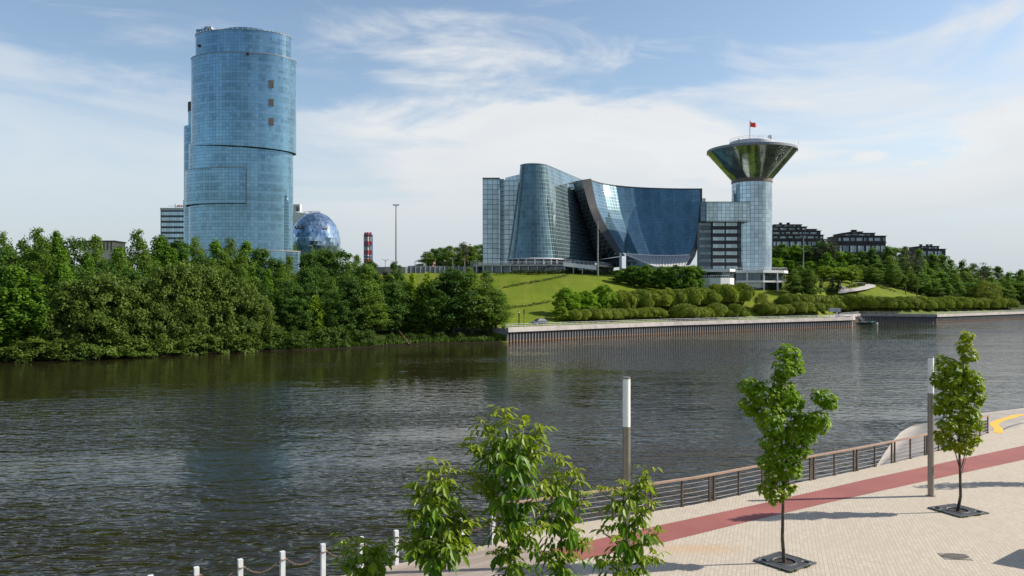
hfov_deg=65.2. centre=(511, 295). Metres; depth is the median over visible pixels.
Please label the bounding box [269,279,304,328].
alder tree
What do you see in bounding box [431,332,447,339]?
bush
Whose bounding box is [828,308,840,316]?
kiosk
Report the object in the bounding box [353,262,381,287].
alder tree
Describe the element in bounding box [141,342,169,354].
bush
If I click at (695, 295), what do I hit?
clipped willow
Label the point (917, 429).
landing apron
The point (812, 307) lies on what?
clipped willow
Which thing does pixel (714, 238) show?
window
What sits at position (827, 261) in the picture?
poplar tree
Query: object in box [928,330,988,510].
maple tree
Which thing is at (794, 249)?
maple tree
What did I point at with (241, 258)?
birch tree
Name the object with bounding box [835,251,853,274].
maple tree
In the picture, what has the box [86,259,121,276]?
alder tree
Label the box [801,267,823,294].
birch tree
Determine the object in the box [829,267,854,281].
maple tree
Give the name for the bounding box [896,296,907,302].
clipped willow
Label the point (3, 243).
birch tree
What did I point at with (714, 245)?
window
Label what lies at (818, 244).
poplar tree
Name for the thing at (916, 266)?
pine tree
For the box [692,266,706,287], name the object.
lime tree
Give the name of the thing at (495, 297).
birch tree
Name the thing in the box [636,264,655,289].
lime tree
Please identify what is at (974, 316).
quay wall
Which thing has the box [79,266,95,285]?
birch tree
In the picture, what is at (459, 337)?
bush
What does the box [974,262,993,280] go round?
pine tree
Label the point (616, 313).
clipped willow
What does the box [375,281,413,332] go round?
alder tree
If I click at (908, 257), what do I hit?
pine tree
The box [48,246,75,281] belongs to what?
poplar tree
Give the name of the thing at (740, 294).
clipped willow
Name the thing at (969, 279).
birch tree
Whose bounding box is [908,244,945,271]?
apartment house
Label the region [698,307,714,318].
clipped willow
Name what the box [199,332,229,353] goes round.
bush
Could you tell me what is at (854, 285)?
hedge
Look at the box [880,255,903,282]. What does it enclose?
birch tree
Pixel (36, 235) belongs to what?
birch tree
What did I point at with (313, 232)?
glass globe
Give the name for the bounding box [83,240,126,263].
beige block
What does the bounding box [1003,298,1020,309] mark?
clipped willow
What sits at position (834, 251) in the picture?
pine tree
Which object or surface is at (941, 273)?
lime tree
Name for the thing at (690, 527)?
cycle path
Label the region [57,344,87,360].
bush
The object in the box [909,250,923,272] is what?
pine tree
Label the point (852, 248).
window
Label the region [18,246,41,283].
birch tree
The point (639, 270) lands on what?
lime tree
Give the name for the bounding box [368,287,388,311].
alder tree
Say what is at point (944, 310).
hedge
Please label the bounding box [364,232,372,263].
chimney stack
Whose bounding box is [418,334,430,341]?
bush
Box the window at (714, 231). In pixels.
[713,230,723,232]
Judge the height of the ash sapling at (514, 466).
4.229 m
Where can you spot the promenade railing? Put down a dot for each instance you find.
(925, 449)
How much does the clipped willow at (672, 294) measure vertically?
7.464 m
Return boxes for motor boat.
[856,321,875,323]
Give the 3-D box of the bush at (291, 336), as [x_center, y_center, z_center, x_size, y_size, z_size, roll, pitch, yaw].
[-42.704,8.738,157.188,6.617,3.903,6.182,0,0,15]
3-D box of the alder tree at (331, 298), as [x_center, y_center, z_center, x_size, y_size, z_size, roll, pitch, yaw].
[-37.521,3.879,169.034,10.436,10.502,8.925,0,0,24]
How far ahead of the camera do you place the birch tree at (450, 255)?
370.73 m
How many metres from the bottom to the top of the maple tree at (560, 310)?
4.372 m
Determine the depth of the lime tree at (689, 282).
278.08 m
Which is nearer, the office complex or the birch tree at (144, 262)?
the birch tree at (144, 262)
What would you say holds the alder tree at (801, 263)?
on the terrain at (541, 291)
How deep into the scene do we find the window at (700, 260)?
306.83 m
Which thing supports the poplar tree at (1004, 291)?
on the terrain at (541, 291)
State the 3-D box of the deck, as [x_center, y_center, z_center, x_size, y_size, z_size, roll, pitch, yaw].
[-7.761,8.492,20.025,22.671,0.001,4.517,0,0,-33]
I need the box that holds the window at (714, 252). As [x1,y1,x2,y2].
[713,251,723,254]
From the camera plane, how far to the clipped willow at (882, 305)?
330.71 m
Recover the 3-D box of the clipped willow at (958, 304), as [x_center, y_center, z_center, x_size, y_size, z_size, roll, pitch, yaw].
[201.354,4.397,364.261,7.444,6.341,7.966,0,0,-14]
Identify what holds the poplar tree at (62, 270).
on the terrain at (541, 291)
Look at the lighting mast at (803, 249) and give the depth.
319.84 m
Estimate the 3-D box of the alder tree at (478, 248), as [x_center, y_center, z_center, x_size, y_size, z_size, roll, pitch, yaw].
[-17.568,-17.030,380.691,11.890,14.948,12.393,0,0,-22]
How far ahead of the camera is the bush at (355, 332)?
166.67 m
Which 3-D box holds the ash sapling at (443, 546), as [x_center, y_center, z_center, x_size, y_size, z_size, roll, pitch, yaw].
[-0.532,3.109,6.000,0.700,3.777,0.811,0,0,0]
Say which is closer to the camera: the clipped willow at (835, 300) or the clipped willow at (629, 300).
the clipped willow at (629, 300)
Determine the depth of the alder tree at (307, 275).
189.09 m
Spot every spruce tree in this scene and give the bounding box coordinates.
[818,278,826,292]
[826,275,835,292]
[835,279,842,290]
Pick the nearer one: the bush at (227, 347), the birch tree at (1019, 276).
the bush at (227, 347)
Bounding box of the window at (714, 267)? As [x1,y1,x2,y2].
[713,266,723,268]
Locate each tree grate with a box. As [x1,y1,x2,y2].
[753,551,816,572]
[927,503,988,517]
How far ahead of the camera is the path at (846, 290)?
343.18 m
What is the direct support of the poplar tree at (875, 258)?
on the terrain at (541, 291)
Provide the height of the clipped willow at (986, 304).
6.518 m
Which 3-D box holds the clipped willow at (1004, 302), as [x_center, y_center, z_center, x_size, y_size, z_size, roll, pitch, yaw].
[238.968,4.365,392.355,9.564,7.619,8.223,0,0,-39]
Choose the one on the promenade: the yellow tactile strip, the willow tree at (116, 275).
the yellow tactile strip
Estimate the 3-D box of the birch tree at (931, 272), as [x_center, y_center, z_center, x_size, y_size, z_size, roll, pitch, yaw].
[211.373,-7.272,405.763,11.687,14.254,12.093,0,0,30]
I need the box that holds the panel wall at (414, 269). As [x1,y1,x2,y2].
[376,266,482,273]
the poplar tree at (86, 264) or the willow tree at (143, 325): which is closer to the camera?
the willow tree at (143, 325)
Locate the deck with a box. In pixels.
[351,545,576,575]
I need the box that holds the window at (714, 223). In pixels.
[713,222,723,225]
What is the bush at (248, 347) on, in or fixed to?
on the terrain at (541, 291)
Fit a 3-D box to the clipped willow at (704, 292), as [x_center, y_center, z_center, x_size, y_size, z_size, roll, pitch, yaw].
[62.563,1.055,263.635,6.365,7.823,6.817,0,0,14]
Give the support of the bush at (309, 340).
on the terrain at (541, 291)
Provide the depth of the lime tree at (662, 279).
278.19 m
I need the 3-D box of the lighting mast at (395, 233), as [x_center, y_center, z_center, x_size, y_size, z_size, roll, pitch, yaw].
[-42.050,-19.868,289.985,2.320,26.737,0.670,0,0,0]
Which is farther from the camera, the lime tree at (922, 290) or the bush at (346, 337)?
the lime tree at (922, 290)
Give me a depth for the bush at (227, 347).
147.74 m
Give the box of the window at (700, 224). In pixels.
[699,223,709,225]
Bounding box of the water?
[0,318,1023,575]
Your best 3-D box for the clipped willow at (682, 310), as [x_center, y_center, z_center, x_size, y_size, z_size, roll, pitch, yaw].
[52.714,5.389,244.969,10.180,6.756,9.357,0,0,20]
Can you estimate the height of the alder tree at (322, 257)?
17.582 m
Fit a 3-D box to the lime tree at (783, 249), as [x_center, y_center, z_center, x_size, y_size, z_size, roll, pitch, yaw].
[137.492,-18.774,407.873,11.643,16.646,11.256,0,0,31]
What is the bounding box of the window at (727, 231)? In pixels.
[726,230,736,232]
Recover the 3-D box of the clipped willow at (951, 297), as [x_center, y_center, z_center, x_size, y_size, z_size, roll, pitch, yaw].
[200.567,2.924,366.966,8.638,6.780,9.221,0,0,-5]
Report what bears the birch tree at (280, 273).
on the terrain at (541, 291)
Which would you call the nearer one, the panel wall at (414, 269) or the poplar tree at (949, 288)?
the panel wall at (414, 269)
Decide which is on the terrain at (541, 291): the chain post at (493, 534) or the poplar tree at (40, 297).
the poplar tree at (40, 297)
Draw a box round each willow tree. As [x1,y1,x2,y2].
[28,298,82,349]
[39,277,114,357]
[49,272,146,358]
[85,275,170,350]
[96,271,117,280]
[123,284,176,345]
[135,264,197,353]
[151,258,220,352]
[177,263,240,350]
[190,271,258,344]
[204,268,237,285]
[219,281,267,344]
[232,290,285,339]
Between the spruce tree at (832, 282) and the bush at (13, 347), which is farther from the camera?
the spruce tree at (832, 282)
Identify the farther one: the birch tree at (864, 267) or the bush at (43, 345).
the birch tree at (864, 267)
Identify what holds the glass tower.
on the terrain at (541, 291)
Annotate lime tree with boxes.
[611,270,624,282]
[623,266,641,285]
[634,266,646,284]
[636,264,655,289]
[647,268,659,286]
[652,266,668,289]
[660,266,674,287]
[666,264,685,288]
[677,266,686,289]
[682,264,699,288]
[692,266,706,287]
[773,243,791,265]
[795,245,818,264]
[815,243,838,267]
[840,252,861,267]
[864,263,887,282]
[882,245,903,272]
[913,274,933,294]
[932,253,952,282]
[932,270,951,290]
[960,282,979,297]
[974,265,999,287]
[1000,280,1016,292]
[1013,282,1023,301]
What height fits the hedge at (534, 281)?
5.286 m
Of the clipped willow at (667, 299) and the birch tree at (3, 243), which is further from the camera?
the clipped willow at (667, 299)
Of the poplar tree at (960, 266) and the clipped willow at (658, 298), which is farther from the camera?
the poplar tree at (960, 266)
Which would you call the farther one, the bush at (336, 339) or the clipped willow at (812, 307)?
the clipped willow at (812, 307)
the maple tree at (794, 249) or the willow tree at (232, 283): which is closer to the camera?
the willow tree at (232, 283)
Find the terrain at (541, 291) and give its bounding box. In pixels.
[0,266,1023,362]
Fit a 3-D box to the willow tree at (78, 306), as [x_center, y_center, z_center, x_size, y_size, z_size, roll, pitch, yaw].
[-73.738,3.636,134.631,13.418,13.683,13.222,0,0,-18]
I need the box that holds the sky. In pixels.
[0,0,1023,277]
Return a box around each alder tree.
[0,247,31,303]
[59,236,97,279]
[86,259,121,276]
[117,267,150,288]
[169,237,191,261]
[188,255,211,266]
[247,246,279,289]
[253,283,277,324]
[264,258,290,301]
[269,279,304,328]
[276,298,320,334]
[292,265,320,311]
[293,282,323,321]
[294,251,327,294]
[309,267,338,308]
[310,290,354,329]
[314,248,344,299]
[325,249,358,285]
[332,276,368,335]
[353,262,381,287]
[356,258,384,302]
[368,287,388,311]
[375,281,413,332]
[382,262,406,300]
[389,298,426,331]
[408,281,462,332]
[430,248,443,265]
[430,270,481,333]
[436,247,448,265]
[441,267,463,308]
[444,247,462,265]
[455,243,467,261]
[466,244,482,261]
[479,270,494,300]
[789,261,812,273]
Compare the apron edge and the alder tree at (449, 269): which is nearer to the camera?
the apron edge
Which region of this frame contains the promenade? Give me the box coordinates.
[344,408,1023,575]
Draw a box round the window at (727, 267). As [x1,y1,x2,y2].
[726,266,736,269]
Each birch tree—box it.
[0,230,15,285]
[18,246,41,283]
[20,226,51,279]
[26,236,59,284]
[30,254,57,298]
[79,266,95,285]
[81,234,109,274]
[113,250,135,286]
[124,228,153,277]
[136,249,153,283]
[142,259,160,292]
[187,236,206,266]
[210,250,235,274]
[222,236,240,276]
[231,250,260,288]
[237,267,250,286]
[273,267,291,314]
[278,255,297,300]
[324,276,338,318]
[337,262,353,300]
[346,263,385,334]
[352,254,361,271]
[353,293,393,332]
[414,251,442,265]
[437,246,459,265]
[446,272,496,333]
[458,245,482,265]
[465,266,477,306]
[469,281,510,333]
[482,290,515,327]
[781,269,805,293]
[784,265,816,293]
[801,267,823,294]
[853,251,872,272]
[856,265,870,277]
[860,272,879,281]
[864,267,886,282]
[878,246,896,280]
[879,264,902,286]
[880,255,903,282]
[897,246,912,266]
[897,257,914,287]
[903,273,923,292]
[923,253,942,277]
[924,268,940,290]
[924,281,945,296]
[944,259,960,285]
[947,274,968,291]
[952,282,969,296]
[955,271,978,292]
[965,263,986,282]
[985,277,999,284]
[991,266,1006,284]
[1003,283,1018,298]
[1013,269,1023,283]
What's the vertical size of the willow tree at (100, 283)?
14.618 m
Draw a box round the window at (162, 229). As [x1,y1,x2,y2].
[161,228,183,231]
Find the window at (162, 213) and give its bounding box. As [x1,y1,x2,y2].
[161,212,183,214]
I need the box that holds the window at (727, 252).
[726,251,736,254]
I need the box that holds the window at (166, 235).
[161,234,183,236]
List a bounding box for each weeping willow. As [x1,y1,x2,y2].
[753,292,773,315]
[963,279,1011,301]
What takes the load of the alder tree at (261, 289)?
on the terrain at (541, 291)
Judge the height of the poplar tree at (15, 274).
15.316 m
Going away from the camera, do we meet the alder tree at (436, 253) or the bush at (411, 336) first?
the bush at (411, 336)
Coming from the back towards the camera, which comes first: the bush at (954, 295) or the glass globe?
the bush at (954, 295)
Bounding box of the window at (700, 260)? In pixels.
[699,259,709,261]
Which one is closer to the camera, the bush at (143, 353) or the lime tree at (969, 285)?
the bush at (143, 353)
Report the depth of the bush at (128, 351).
134.80 m
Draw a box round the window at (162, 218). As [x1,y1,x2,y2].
[161,217,183,220]
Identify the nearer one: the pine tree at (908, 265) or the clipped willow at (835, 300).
the clipped willow at (835, 300)
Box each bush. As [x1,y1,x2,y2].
[0,336,60,361]
[0,345,18,361]
[6,342,40,362]
[29,338,86,359]
[29,341,62,359]
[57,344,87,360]
[88,337,129,358]
[99,337,158,357]
[123,338,157,356]
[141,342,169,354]
[153,338,178,353]
[170,336,195,353]
[171,332,210,355]
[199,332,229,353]
[216,341,242,352]
[221,332,263,352]
[240,339,265,351]
[245,330,278,348]
[260,325,294,348]
[264,329,289,345]
[269,332,295,345]
[280,331,309,348]
[290,329,315,344]
[304,335,319,344]
[305,326,337,346]
[317,327,345,346]
[325,325,352,347]
[350,329,365,342]
[355,329,379,345]
[386,332,396,340]
[403,333,417,339]
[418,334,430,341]
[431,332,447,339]
[453,332,464,339]
[928,290,946,297]
[944,292,960,296]
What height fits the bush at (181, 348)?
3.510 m
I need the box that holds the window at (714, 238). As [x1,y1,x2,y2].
[713,237,723,240]
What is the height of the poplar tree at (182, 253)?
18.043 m
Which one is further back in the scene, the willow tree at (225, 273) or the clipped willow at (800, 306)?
the clipped willow at (800, 306)
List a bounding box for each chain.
[243,560,278,572]
[285,552,319,564]
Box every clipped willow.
[568,309,582,321]
[579,309,591,321]
[587,308,602,320]
[597,308,612,320]
[607,308,621,320]
[609,291,623,308]
[618,292,636,308]
[618,308,628,319]
[625,308,638,319]
[632,308,646,318]
[633,293,641,307]
[634,289,655,307]
[642,307,658,318]
[650,291,661,303]
[654,289,672,308]
[654,307,666,318]
[666,290,676,307]
[668,303,700,320]
[671,290,688,305]
[684,287,703,305]
[688,307,709,319]
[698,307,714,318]
[699,288,708,306]
[700,289,722,305]
[706,302,728,318]
[710,284,724,302]
[719,284,738,305]
[725,310,733,316]
[728,303,745,316]
[731,282,755,304]
[733,285,743,303]
[755,303,778,315]
[775,305,787,314]
[776,293,800,304]
[781,304,794,314]
[787,300,808,314]
[793,294,807,301]
[800,294,814,302]
[804,302,815,313]
[811,295,824,302]
[812,302,825,313]
[818,295,832,303]
[822,303,834,312]
[827,295,840,304]
[834,302,846,309]
[837,295,852,303]
[841,294,857,300]
[841,303,851,312]
[847,302,860,311]
[851,294,864,302]
[857,301,871,310]
[862,295,875,300]
[865,298,879,310]
[875,296,884,302]
[879,303,886,309]
[883,301,898,310]
[884,297,897,303]
[894,299,907,308]
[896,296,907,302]
[906,296,921,302]
[906,298,919,310]
[915,300,926,308]
[916,296,928,302]
[925,299,937,310]
[935,300,945,308]
[940,299,954,309]
[941,295,957,301]
[950,299,963,308]
[959,297,972,309]
[965,298,983,309]
[973,299,989,309]
[978,297,990,307]
[989,299,1000,309]
[996,298,1009,309]
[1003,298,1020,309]
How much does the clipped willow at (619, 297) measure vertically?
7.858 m
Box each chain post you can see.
[192,566,200,575]
[236,558,243,575]
[278,550,286,575]
[319,543,326,575]
[358,536,363,567]
[392,530,398,564]
[490,515,494,544]
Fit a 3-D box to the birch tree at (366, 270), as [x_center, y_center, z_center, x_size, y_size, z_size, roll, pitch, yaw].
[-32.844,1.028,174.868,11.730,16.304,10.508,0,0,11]
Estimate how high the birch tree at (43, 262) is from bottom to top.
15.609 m
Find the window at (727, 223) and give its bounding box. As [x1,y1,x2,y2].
[726,222,736,225]
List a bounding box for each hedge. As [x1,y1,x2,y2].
[503,274,567,287]
[511,269,613,274]
[511,300,551,307]
[754,287,786,290]
[846,283,864,287]
[853,307,976,311]
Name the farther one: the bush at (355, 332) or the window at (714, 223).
the window at (714, 223)
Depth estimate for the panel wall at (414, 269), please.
297.54 m
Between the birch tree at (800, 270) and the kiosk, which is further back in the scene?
the birch tree at (800, 270)
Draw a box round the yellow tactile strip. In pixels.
[990,414,1023,432]
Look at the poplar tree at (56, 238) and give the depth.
168.21 m
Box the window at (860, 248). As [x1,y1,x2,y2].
[858,246,863,251]
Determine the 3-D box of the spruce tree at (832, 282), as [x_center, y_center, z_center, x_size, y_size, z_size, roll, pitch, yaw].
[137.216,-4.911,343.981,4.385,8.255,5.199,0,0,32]
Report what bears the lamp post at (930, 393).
on the promenade
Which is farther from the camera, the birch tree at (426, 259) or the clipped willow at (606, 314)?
the birch tree at (426, 259)
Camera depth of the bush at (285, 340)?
155.98 m
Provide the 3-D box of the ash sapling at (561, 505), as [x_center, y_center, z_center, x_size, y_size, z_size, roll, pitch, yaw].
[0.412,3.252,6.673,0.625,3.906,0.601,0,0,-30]
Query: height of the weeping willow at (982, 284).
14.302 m
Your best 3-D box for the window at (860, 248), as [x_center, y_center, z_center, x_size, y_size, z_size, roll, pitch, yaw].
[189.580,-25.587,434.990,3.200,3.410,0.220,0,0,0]
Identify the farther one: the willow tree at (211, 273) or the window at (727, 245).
the window at (727, 245)
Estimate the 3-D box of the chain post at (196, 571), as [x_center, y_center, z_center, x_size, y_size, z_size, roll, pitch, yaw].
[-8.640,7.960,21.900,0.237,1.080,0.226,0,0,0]
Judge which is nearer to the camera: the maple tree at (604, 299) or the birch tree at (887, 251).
the maple tree at (604, 299)
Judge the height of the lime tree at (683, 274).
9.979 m
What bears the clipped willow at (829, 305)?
on the terrain at (541, 291)
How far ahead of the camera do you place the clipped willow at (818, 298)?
286.51 m
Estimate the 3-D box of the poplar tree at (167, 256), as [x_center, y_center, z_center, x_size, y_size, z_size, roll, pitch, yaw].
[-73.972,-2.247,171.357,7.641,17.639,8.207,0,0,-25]
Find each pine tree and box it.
[456,242,470,265]
[807,246,824,263]
[811,243,829,259]
[819,239,836,252]
[825,244,841,260]
[896,246,915,262]
[898,255,915,293]
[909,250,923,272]
[910,259,925,296]
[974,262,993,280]
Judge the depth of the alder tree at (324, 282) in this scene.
192.08 m
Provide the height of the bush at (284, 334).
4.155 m
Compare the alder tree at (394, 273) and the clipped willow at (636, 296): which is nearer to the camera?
the alder tree at (394, 273)
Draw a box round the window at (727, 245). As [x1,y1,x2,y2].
[726,244,736,247]
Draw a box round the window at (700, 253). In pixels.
[699,252,709,254]
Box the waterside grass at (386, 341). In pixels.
[250,325,505,349]
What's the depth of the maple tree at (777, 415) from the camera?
25.30 m
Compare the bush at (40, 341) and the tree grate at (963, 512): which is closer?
the tree grate at (963, 512)
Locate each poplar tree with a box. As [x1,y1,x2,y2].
[0,264,42,346]
[0,274,60,344]
[0,295,21,346]
[15,235,30,266]
[45,260,72,298]
[46,229,77,272]
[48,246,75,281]
[76,256,96,280]
[108,246,125,269]
[141,233,169,273]
[157,246,180,271]
[174,243,193,266]
[205,239,232,269]
[232,240,261,286]
[261,268,278,307]
[772,247,784,269]
[783,260,798,274]
[807,240,824,270]
[818,252,838,279]
[862,246,882,268]
[891,268,907,288]
[910,265,930,292]
[913,249,928,282]
[935,279,955,296]
[955,260,972,278]
[993,282,1010,298]
[1005,271,1015,293]
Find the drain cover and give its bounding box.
[938,553,972,559]
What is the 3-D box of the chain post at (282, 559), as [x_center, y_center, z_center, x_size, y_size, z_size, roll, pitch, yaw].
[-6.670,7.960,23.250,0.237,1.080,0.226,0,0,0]
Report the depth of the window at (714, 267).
306.68 m
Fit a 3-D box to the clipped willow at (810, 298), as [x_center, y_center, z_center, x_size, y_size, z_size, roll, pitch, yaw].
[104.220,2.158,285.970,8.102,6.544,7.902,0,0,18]
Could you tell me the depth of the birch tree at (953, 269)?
436.02 m
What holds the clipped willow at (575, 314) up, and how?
on the terrain at (541, 291)
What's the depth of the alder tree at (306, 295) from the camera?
176.72 m
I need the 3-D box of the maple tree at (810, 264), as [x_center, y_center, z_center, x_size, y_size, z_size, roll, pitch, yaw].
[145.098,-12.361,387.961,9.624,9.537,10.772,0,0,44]
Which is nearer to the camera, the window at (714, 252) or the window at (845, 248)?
the window at (714, 252)
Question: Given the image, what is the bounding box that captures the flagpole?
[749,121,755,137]
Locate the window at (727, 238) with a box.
[726,237,736,240]
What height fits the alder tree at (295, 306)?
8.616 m
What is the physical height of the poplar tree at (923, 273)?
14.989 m
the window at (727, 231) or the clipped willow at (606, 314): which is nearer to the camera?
the clipped willow at (606, 314)
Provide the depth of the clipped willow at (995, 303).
385.28 m
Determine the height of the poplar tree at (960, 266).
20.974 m
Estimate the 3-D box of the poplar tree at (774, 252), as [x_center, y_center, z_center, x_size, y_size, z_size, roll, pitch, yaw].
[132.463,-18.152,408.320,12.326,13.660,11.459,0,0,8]
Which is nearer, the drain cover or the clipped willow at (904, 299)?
the drain cover
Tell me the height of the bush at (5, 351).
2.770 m
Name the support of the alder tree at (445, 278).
on the terrain at (541, 291)
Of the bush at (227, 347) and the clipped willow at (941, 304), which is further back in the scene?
the clipped willow at (941, 304)
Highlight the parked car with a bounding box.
[530,318,547,323]
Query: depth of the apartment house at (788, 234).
425.00 m
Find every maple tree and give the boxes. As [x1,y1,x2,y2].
[550,287,584,311]
[550,306,569,320]
[575,290,600,309]
[590,284,618,308]
[735,343,839,562]
[772,258,784,269]
[784,244,808,264]
[804,261,819,271]
[812,266,839,280]
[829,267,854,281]
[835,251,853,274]
[843,266,863,282]
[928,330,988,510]
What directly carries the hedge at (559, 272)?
on the terrain at (541, 291)
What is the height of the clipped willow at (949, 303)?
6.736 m
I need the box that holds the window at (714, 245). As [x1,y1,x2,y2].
[713,244,723,247]
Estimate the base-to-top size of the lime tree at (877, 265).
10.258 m
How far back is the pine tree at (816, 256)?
397.00 m
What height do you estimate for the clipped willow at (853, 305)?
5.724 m
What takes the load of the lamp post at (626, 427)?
on the promenade
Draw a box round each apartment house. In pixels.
[772,223,823,269]
[827,230,886,262]
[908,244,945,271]
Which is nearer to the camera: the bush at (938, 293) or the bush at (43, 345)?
the bush at (43, 345)
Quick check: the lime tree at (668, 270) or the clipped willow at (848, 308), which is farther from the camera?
the clipped willow at (848, 308)
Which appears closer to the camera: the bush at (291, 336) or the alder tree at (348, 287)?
the bush at (291, 336)
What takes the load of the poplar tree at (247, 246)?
on the terrain at (541, 291)
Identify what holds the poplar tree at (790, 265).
on the terrain at (541, 291)
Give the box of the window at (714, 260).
[713,259,723,261]
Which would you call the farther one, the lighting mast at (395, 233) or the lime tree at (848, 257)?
the lime tree at (848, 257)
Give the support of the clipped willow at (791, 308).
on the terrain at (541, 291)
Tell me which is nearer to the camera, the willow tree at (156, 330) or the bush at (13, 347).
the bush at (13, 347)
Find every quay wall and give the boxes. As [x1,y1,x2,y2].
[506,313,854,341]
[839,310,1023,321]
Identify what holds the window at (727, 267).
in the office complex
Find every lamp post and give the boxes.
[622,377,630,566]
[926,356,935,496]
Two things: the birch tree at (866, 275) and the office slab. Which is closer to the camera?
the birch tree at (866, 275)
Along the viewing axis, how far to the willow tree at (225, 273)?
166.98 m
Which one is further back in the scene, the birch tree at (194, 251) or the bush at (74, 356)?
the birch tree at (194, 251)
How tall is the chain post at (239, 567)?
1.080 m
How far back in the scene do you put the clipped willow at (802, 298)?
281.81 m
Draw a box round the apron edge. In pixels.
[973,409,1023,430]
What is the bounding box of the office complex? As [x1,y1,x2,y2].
[470,135,797,290]
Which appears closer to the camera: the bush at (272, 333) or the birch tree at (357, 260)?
the bush at (272, 333)
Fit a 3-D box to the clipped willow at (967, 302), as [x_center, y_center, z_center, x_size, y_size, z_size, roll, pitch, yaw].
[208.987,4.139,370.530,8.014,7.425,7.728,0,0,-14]
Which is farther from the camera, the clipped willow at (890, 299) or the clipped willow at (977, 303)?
the clipped willow at (977, 303)
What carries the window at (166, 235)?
in the office slab
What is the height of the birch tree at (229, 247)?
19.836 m
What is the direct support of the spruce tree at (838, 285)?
on the terrain at (541, 291)
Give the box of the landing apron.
[877,415,986,465]
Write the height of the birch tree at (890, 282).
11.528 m
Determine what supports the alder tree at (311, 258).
on the terrain at (541, 291)
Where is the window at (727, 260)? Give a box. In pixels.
[726,259,736,261]
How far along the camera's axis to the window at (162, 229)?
399.78 m
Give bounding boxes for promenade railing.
[498,415,989,531]
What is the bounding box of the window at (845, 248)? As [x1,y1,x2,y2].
[843,246,848,251]
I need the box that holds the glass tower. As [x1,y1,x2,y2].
[184,24,300,277]
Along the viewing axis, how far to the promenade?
28.75 m
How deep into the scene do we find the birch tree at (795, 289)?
290.98 m
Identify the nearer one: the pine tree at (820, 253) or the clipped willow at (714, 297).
the clipped willow at (714, 297)
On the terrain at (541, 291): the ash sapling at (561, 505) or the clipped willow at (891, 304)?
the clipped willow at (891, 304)
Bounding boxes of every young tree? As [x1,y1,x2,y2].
[300,295,329,337]
[397,273,425,331]
[411,272,440,333]
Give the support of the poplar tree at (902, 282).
on the terrain at (541, 291)
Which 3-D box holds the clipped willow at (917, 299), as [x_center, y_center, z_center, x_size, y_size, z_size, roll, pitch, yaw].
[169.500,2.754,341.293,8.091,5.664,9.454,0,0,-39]
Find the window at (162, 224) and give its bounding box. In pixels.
[161,223,183,225]
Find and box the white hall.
[293,204,310,227]
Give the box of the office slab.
[160,200,183,255]
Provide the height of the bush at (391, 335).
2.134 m
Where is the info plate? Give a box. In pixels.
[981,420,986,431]
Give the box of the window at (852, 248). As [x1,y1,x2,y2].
[850,246,855,251]
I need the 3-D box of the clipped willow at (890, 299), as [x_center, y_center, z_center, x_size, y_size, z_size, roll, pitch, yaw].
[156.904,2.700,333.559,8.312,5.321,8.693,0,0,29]
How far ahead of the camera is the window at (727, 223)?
306.68 m
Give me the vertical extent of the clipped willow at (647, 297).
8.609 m
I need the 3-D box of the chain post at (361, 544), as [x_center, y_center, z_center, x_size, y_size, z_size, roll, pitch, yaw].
[-4.650,7.960,24.650,0.237,1.080,0.226,0,0,0]
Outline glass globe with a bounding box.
[293,212,340,272]
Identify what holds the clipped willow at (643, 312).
on the terrain at (541, 291)
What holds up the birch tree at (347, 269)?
on the terrain at (541, 291)
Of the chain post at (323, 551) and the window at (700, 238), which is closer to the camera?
the chain post at (323, 551)
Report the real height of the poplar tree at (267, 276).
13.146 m
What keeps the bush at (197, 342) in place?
on the terrain at (541, 291)
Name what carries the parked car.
on the terrain at (541, 291)
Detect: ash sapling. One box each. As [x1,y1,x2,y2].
[328,532,403,575]
[392,456,486,575]
[455,405,558,575]
[527,452,595,575]
[587,465,670,575]
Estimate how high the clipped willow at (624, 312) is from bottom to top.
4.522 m
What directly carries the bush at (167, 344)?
on the terrain at (541, 291)
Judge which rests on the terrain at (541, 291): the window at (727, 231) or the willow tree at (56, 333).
the willow tree at (56, 333)
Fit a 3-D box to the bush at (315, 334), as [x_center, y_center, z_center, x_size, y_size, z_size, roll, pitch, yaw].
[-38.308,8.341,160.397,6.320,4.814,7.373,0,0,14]
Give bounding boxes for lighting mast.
[393,204,398,270]
[595,218,600,275]
[800,236,806,268]
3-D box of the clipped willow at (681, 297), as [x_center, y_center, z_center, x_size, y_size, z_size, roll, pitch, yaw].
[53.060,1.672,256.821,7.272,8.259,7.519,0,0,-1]
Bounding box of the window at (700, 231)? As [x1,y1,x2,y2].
[699,230,709,232]
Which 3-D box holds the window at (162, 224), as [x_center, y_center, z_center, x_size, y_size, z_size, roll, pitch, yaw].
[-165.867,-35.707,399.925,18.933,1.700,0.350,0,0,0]
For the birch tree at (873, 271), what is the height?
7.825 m
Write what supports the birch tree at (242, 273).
on the terrain at (541, 291)
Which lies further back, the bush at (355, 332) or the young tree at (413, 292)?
the young tree at (413, 292)
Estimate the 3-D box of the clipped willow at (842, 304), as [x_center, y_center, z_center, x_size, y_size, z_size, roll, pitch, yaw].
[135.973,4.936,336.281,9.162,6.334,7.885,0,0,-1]
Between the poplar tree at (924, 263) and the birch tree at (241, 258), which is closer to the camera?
the birch tree at (241, 258)
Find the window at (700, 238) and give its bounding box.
[699,237,709,239]
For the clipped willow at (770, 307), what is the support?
on the terrain at (541, 291)
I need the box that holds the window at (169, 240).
[167,239,183,242]
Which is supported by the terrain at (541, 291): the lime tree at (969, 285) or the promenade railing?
the lime tree at (969, 285)
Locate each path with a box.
[548,446,1023,561]
[838,282,875,292]
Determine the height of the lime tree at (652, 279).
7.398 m

